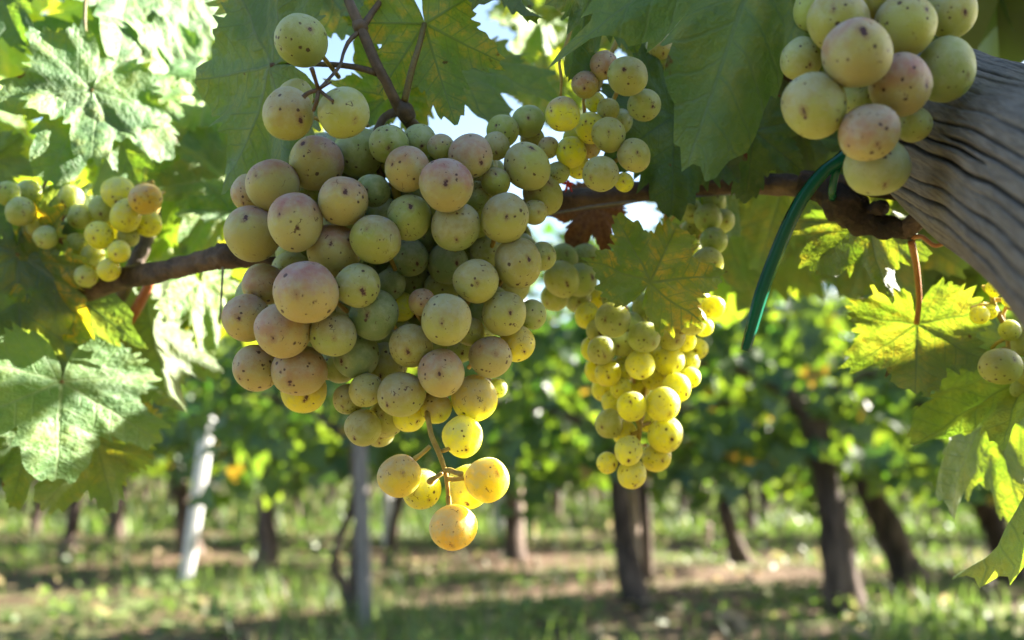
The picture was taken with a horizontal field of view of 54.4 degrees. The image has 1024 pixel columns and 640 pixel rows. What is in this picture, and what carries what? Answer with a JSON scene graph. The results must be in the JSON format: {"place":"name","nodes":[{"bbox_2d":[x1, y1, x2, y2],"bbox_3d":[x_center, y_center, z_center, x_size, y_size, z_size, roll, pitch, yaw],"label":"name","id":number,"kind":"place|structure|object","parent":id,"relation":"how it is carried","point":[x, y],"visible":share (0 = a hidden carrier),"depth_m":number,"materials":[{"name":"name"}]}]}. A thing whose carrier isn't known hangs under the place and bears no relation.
{"place":"outdoors","nodes":[
{"label":"outdoors","id":0,"kind":"place"},
{"bbox_2d":[0,471,1007,536],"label":"grass","id":1,"kind":"structure","parent":0,"point":[793,519],"depth_m":9.20,"materials":[{"name":"green plant"}]},
{"bbox_2d":[0,471,1023,639],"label":"ground","id":2,"kind":"structure","parent":0,"point":[21,599],"depth_m":4.78,"materials":[{"name":"soil"}]},
{"bbox_2d":[0,467,26,520],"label":"grape vine","id":3,"kind":"object","parent":2,"relation":"on","point":[23,507],"visible":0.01,"depth_m":9.66,"materials":[{"name":"green plant"}]},
{"bbox_2d":[26,501,42,536],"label":"grape vine","id":4,"kind":"object","parent":2,"relation":"on","point":[35,518],"visible":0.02,"depth_m":7.72,"materials":[{"name":"green plant"}]},
{"bbox_2d":[0,374,185,564],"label":"grape vine","id":5,"kind":"object","parent":2,"relation":"on","point":[73,519],"visible":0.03,"depth_m":5.67,"materials":[{"name":"green plant"}]},
{"bbox_2d":[134,478,138,490],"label":"grape vine","id":6,"kind":"object","parent":2,"relation":"on","point":[136,484],"visible":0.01,"depth_m":17.90,"materials":[{"name":"green plant"}]},
{"bbox_2d":[141,473,149,501],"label":"grape vine","id":7,"kind":"object","parent":2,"relation":"on","point":[144,492],"visible":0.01,"depth_m":13.84,"materials":[{"name":"green plant"}]},
{"bbox_2d":[127,465,166,491],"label":"grape vine","id":8,"kind":"object","parent":2,"relation":"on","point":[129,482],"depth_m":9.81,"materials":[{"name":"green plant"}]},
{"bbox_2d":[103,388,198,539],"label":"grape vine","id":9,"kind":"object","parent":2,"relation":"on","point":[116,519],"visible":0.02,"depth_m":7.44,"materials":[{"name":"green plant"}]},
{"bbox_2d":[138,466,173,508],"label":"grape vine","id":10,"kind":"object","parent":2,"relation":"on","point":[171,496],"visible":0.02,"depth_m":11.72,"materials":[{"name":"green plant"}]},
{"bbox_2d":[153,474,159,496],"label":"grape vine","id":11,"kind":"object","parent":2,"relation":"on","point":[156,487],"visible":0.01,"depth_m":15.77,"materials":[{"name":"green plant"}]},
{"bbox_2d":[178,417,214,590],"bbox_3d":[-1.449,0.869,4.568,0.212,0.846,0.058,-8,-11,44],"label":"vineyard post","id":12,"kind":"object","parent":2,"relation":"on","point":[193,522],"visible":0.65,"depth_m":4.55,"materials":[{"name":"white concrete"}]},
{"bbox_2d":[148,386,245,520],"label":"grape vine","id":13,"kind":"object","parent":2,"relation":"on","point":[208,478],"visible":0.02,"depth_m":9.70,"materials":[{"name":"green plant"}]},
{"bbox_2d":[126,338,287,555],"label":"grape vine","id":14,"kind":"object","parent":2,"relation":"on","point":[182,493],"visible":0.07,"depth_m":6.18,"materials":[{"name":"green plant"}]},
{"bbox_2d":[237,460,258,507],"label":"grape vine","id":15,"kind":"object","parent":2,"relation":"on","point":[256,502],"visible":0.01,"depth_m":11.81,"materials":[{"name":"green plant"}]},
{"bbox_2d":[150,337,369,573],"bbox_3d":[-1.332,0.550,5.432,1.231,1.702,0.542,0,-8,0],"label":"grape vine","id":16,"kind":"object","parent":2,"relation":"on","point":[268,539],"visible":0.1,"depth_m":5.29,"materials":[{"name":"green plant"}]},
{"bbox_2d":[189,386,349,528],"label":"grape vine","id":17,"kind":"object","parent":2,"relation":"on","point":[231,465],"visible":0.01,"depth_m":7.71,"materials":[{"name":"green plant"}]},
{"bbox_2d":[244,385,349,516],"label":"grape vine","id":18,"kind":"object","parent":2,"relation":"on","point":[297,504],"visible":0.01,"depth_m":9.70,"materials":[{"name":"green plant"}]},
{"bbox_2d":[284,476,332,508],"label":"grape vine","id":19,"kind":"object","parent":2,"relation":"on","point":[329,495],"visible":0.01,"depth_m":11.77,"materials":[{"name":"green plant"}]},
{"bbox_2d":[330,491,352,605],"bbox_3d":[-0.619,0.816,3.882,0.156,0.681,0.113,-4,-9,27],"label":"vine cane","id":20,"kind":"object","parent":2,"relation":"on","point":[339,578],"visible":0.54,"depth_m":3.85,"materials":[{"name":"brown plant"}]},
{"bbox_2d":[333,469,370,500],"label":"grape vine","id":21,"kind":"object","parent":2,"relation":"on","point":[335,489],"visible":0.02,"depth_m":13.76,"materials":[{"name":"green plant"}]},
{"bbox_2d":[177,227,539,623],"bbox_3d":[-0.552,0.343,3.782,1.338,1.630,0.556,-1,-8,4],"label":"grape vine","id":22,"kind":"object","parent":2,"relation":"on","point":[246,434],"visible":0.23,"depth_m":3.68,"materials":[{"name":"green plant"}]},
{"bbox_2d":[353,444,371,627],"bbox_3d":[-0.534,0.755,3.564,0.050,0.792,0.153,-2,-8,13],"label":"wooden stake","id":23,"kind":"object","parent":2,"relation":"on","point":[363,541],"visible":0.68,"depth_m":3.54,"materials":[{"name":"grey wood"}]},
{"bbox_2d":[369,480,372,495],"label":"grape vine","id":24,"kind":"object","parent":2,"relation":"on","point":[370,487],"depth_m":15.78,"materials":[{"name":"green plant"}]},
{"bbox_2d":[326,386,436,536],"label":"grape vine","id":25,"kind":"object","parent":2,"relation":"on","point":[394,499],"visible":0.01,"depth_m":7.66,"materials":[{"name":"green plant"}]},
{"bbox_2d":[383,491,392,545],"bbox_3d":[-0.857,1.241,6.868,0.069,0.739,0.161,0,-8,0],"label":"vineyard post","id":26,"kind":"object","parent":2,"relation":"on","point":[387,505],"visible":0.28,"depth_m":6.84,"materials":[{"name":"grey wood"}]},
{"bbox_2d":[283,370,495,565],"bbox_3d":[-0.694,0.697,5.782,1.284,1.514,0.591,0,-8,0],"label":"grape vine","id":27,"kind":"object","parent":2,"relation":"on","point":[415,442],"visible":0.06,"depth_m":5.67,"materials":[{"name":"green plant"}]},
{"bbox_2d":[368,431,419,517],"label":"grape vine","id":28,"kind":"object","parent":2,"relation":"on","point":[373,468],"depth_m":9.62,"materials":[{"name":"green plant"}]},
{"bbox_2d":[494,495,503,534],"bbox_3d":[-0.102,1.329,7.711,0.071,0.797,0.171,0,-8,3],"label":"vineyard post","id":29,"kind":"object","parent":2,"relation":"on","point":[499,522],"visible":0.14,"depth_m":7.68,"materials":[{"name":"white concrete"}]},
{"bbox_2d":[478,372,525,511],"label":"grape vine","id":30,"kind":"object","parent":2,"relation":"on","point":[492,503],"depth_m":9.72,"materials":[{"name":"green plant"}]},
{"bbox_2d":[0,0,1023,587],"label":"grape vine","id":31,"kind":"object","parent":2,"relation":"on","point":[168,96],"visible":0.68,"depth_m":0.45,"materials":[{"name":"green plant"}]},
{"bbox_2d":[0,177,164,286],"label":"grape bunch","id":32,"kind":"object","parent":31,"relation":"attached to","point":[124,211],"visible":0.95,"depth_m":0.45,"materials":[{"name":"green food"}]},
{"bbox_2d":[219,267,223,319],"bbox_3d":[-0.122,-0.014,0.418,0.002,0.028,0.005,0,-8,0],"label":"string","id":33,"kind":"object","parent":31,"relation":"hanging from","point":[222,277],"visible":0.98,"depth_m":0.42,"materials":[{"name":"metal"}]},
{"bbox_2d":[221,13,569,550],"bbox_3d":[-0.046,-0.009,0.392,0.129,0.189,0.160,2,-8,-14],"label":"grape bunch","id":34,"kind":"object","parent":31,"relation":"hanging from","point":[371,283],"visible":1,"depth_m":0.34,"materials":[{"name":"green food"}]},
{"bbox_2d":[545,40,660,191],"bbox_3d":[0.038,-0.081,0.379,0.040,0.074,0.059,-2,-8,16],"label":"grape bunch","id":35,"kind":"object","parent":31,"relation":"attached to","point":[604,124],"visible":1,"depth_m":0.36,"materials":[{"name":"green food"}]},
{"bbox_2d":[541,196,734,488],"bbox_3d":[0.057,0.007,0.437,0.079,0.132,0.072,-6,-10,35],"label":"grape bunch","id":36,"kind":"object","parent":31,"relation":"attached to","point":[663,369],"visible":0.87,"depth_m":0.42,"materials":[{"name":"food"}]},
{"bbox_2d":[552,193,734,214],"bbox_3d":[-0.098,-0.022,0.461,0.705,0.086,0.051,-1,-8,8],"label":"trellis wire","id":37,"kind":"object","parent":31,"relation":"attached to","point":[600,205],"visible":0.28,"depth_m":0.42,"materials":[{"name":"grey metal"}]},
{"bbox_2d":[646,15,684,69],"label":"leaf","id":38,"kind":"object","parent":31,"relation":"attached to","point":[659,52],"visible":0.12,"depth_m":0.40,"materials":[{"name":"green plant"}]},
{"bbox_2d":[741,149,845,351],"bbox_3d":[0.128,-0.028,0.392,0.070,0.084,0.042,6,-10,-35],"label":"plant tie","id":39,"kind":"object","parent":31,"relation":"hanging from","point":[832,166],"visible":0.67,"depth_m":0.38,"materials":[{"name":"green plastic"}]},
{"bbox_2d":[780,0,977,195],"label":"grape bunch","id":40,"kind":"object","parent":31,"relation":"attached to","point":[873,89],"visible":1,"depth_m":0.28,"materials":[{"name":"green food"}]},
{"bbox_2d":[969,282,1023,396],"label":"grape bunch","id":41,"kind":"object","parent":31,"relation":"attached to","point":[1003,365],"visible":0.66,"depth_m":0.40,"materials":[{"name":"green food"}]},
{"bbox_2d":[0,501,1023,639],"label":"weeds","id":42,"kind":"object","parent":2,"relation":"on","point":[7,617],"visible":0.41,"depth_m":3.99,"materials":[{"name":"green plant"}]},
{"bbox_2d":[0,509,1023,639],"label":"leaves","id":43,"kind":"object","parent":2,"relation":"on","point":[740,621],"visible":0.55,"depth_m":4.06,"materials":[{"name":"green plant"}]},
{"bbox_2d":[417,307,617,559],"bbox_3d":[0.024,0.708,6.141,1.368,1.575,0.603,0,-8,0],"label":"grape vine","id":44,"kind":"object","parent":2,"relation":"on","point":[514,547],"visible":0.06,"depth_m":6.02,"materials":[{"name":"green plant"}]},
{"bbox_2d":[519,475,524,545],"bbox_3d":[0.037,1.163,6.445,0.070,0.777,0.170,-2,-8,14],"label":"wooden stake","id":45,"kind":"object","parent":2,"relation":"on","point":[521,491],"visible":0.09,"depth_m":6.43,"materials":[{"name":"brown wood"}]},
{"bbox_2d":[478,347,599,494],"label":"grape vine","id":46,"kind":"object","parent":2,"relation":"on","point":[581,489],"visible":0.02,"depth_m":7.69,"materials":[{"name":"green plant"}]},
{"bbox_2d":[505,398,581,519],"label":"grape vine","id":47,"kind":"object","parent":2,"relation":"on","point":[558,504],"visible":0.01,"depth_m":9.78,"materials":[{"name":"green plant"}]},
{"bbox_2d":[586,488,595,501],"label":"grape vine","id":48,"kind":"object","parent":2,"relation":"on","point":[590,490],"visible":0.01,"depth_m":13.77,"materials":[{"name":"green plant"}]},
{"bbox_2d":[550,349,710,494],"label":"grape vine","id":49,"kind":"object","parent":2,"relation":"on","point":[588,483],"visible":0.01,"depth_m":7.61,"materials":[{"name":"green plant"}]},
{"bbox_2d":[627,488,641,565],"bbox_3d":[0.532,0.883,4.397,0.057,0.768,0.163,-4,-9,25],"label":"wooden stake","id":50,"kind":"object","parent":2,"relation":"on","point":[633,497],"visible":0.19,"depth_m":4.38,"materials":[{"name":"brown wood"}]},
{"bbox_2d":[494,220,791,608],"bbox_3d":[0.508,0.409,4.119,1.238,1.619,0.531,1,-8,-6],"label":"grape vine","id":51,"kind":"object","parent":2,"relation":"on","point":[565,342],"visible":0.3,"depth_m":4.01,"materials":[{"name":"green plant"}]},
{"bbox_2d":[637,448,653,579],"bbox_3d":[0.663,0.973,4.979,0.064,0.751,0.163,-3,-8,19],"label":"wooden stake","id":52,"kind":"object","parent":2,"relation":"on","point":[644,509],"visible":0.47,"depth_m":4.95,"materials":[{"name":"brown wood"}]},
{"bbox_2d":[684,491,688,509],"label":"grape vine","id":53,"kind":"object","parent":2,"relation":"on","point":[686,499],"depth_m":11.70,"materials":[{"name":"green plant"}]},
{"bbox_2d":[662,413,732,519],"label":"grape vine","id":54,"kind":"object","parent":2,"relation":"on","point":[682,505],"depth_m":9.70,"materials":[{"name":"green plant"}]},
{"bbox_2d":[702,523,711,551],"bbox_3d":[1.262,1.434,6.444,0.050,0.238,0.076,4,-9,-27],"label":"wooden stake","id":55,"kind":"object","parent":2,"relation":"on","point":[706,535],"visible":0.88,"depth_m":6.43,"materials":[{"name":"brown wood"}]},
{"bbox_2d":[627,298,850,563],"bbox_3d":[1.322,0.645,5.847,1.348,1.633,0.536,0,-8,0],"label":"grape vine","id":56,"kind":"object","parent":2,"relation":"on","point":[737,552],"visible":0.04,"depth_m":5.72,"materials":[{"name":"green plant"}]},
{"bbox_2d":[677,379,800,536],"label":"grape vine","id":57,"kind":"object","parent":2,"relation":"on","point":[750,508],"visible":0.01,"depth_m":7.65,"materials":[{"name":"green plant"}]},
{"bbox_2d":[760,485,763,506],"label":"grape vine","id":58,"kind":"object","parent":2,"relation":"on","point":[761,491],"visible":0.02,"depth_m":11.76,"materials":[{"name":"green plant"}]},
{"bbox_2d":[760,481,771,517],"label":"grape vine","id":59,"kind":"object","parent":2,"relation":"on","point":[765,501],"visible":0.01,"depth_m":9.76,"materials":[{"name":"green plant"}]},
{"bbox_2d":[793,384,879,515],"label":"grape vine","id":60,"kind":"object","parent":2,"relation":"on","point":[847,497],"visible":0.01,"depth_m":9.79,"materials":[{"name":"green plant"}]},
{"bbox_2d":[671,278,1012,618],"bbox_3d":[1.299,0.402,3.922,1.343,1.571,0.552,0,-8,0],"label":"grape vine","id":61,"kind":"object","parent":2,"relation":"on","point":[805,427],"visible":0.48,"depth_m":3.81,"materials":[{"name":"green plant"}]},
{"bbox_2d":[790,333,928,536],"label":"grape vine","id":62,"kind":"object","parent":2,"relation":"on","point":[861,388],"visible":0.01,"depth_m":7.75,"materials":[{"name":"green plant"}]},
{"bbox_2d":[773,291,1011,589],"bbox_3d":[1.800,0.565,4.816,1.500,1.547,0.652,0,-8,0],"label":"grape vine","id":63,"kind":"object","parent":2,"relation":"on","point":[903,561],"visible":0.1,"depth_m":4.71,"materials":[{"name":"green plant"}]},
{"bbox_2d":[892,468,906,508],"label":"grape vine","id":64,"kind":"object","parent":2,"relation":"on","point":[902,496],"visible":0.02,"depth_m":11.74,"materials":[{"name":"green plant"}]},
{"bbox_2d":[929,505,938,520],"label":"grape vine","id":65,"kind":"object","parent":2,"relation":"on","point":[933,509],"visible":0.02,"depth_m":9.65,"materials":[{"name":"green plant"}]},
{"bbox_2d":[854,318,1023,580],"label":"grape vine","id":66,"kind":"object","parent":2,"relation":"on","point":[993,526],"depth_m":4.97,"materials":[{"name":"brown plant"}]},
{"bbox_2d":[908,463,983,535],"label":"grape vine","id":67,"kind":"object","parent":2,"relation":"on","point":[979,525],"depth_m":7.76,"materials":[{"name":"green plant"}]},
{"bbox_2d":[889,48,1023,327],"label":"wooden post","id":68,"kind":"object","parent":2,"relation":"on","point":[960,192],"visible":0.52,"depth_m":0.26,"materials":[{"name":"grey wood"}]},
{"bbox_2d":[985,312,1013,505],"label":"grape vine","id":69,"kind":"object","parent":2,"relation":"on","point":[989,498],"depth_m":3.84,"materials":[{"name":"green plant"}]},
{"bbox_2d":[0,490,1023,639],"bbox_3d":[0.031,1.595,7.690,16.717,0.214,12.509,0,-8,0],"label":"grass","id":70,"kind":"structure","parent":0,"point":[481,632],"depth_m":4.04,"materials":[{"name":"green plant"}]},
{"bbox_2d":[20,0,1023,337],"label":"sky","id":71,"kind":"structure","parent":0,"point":[643,212],"materials":[{"name":"white"}]}
]}

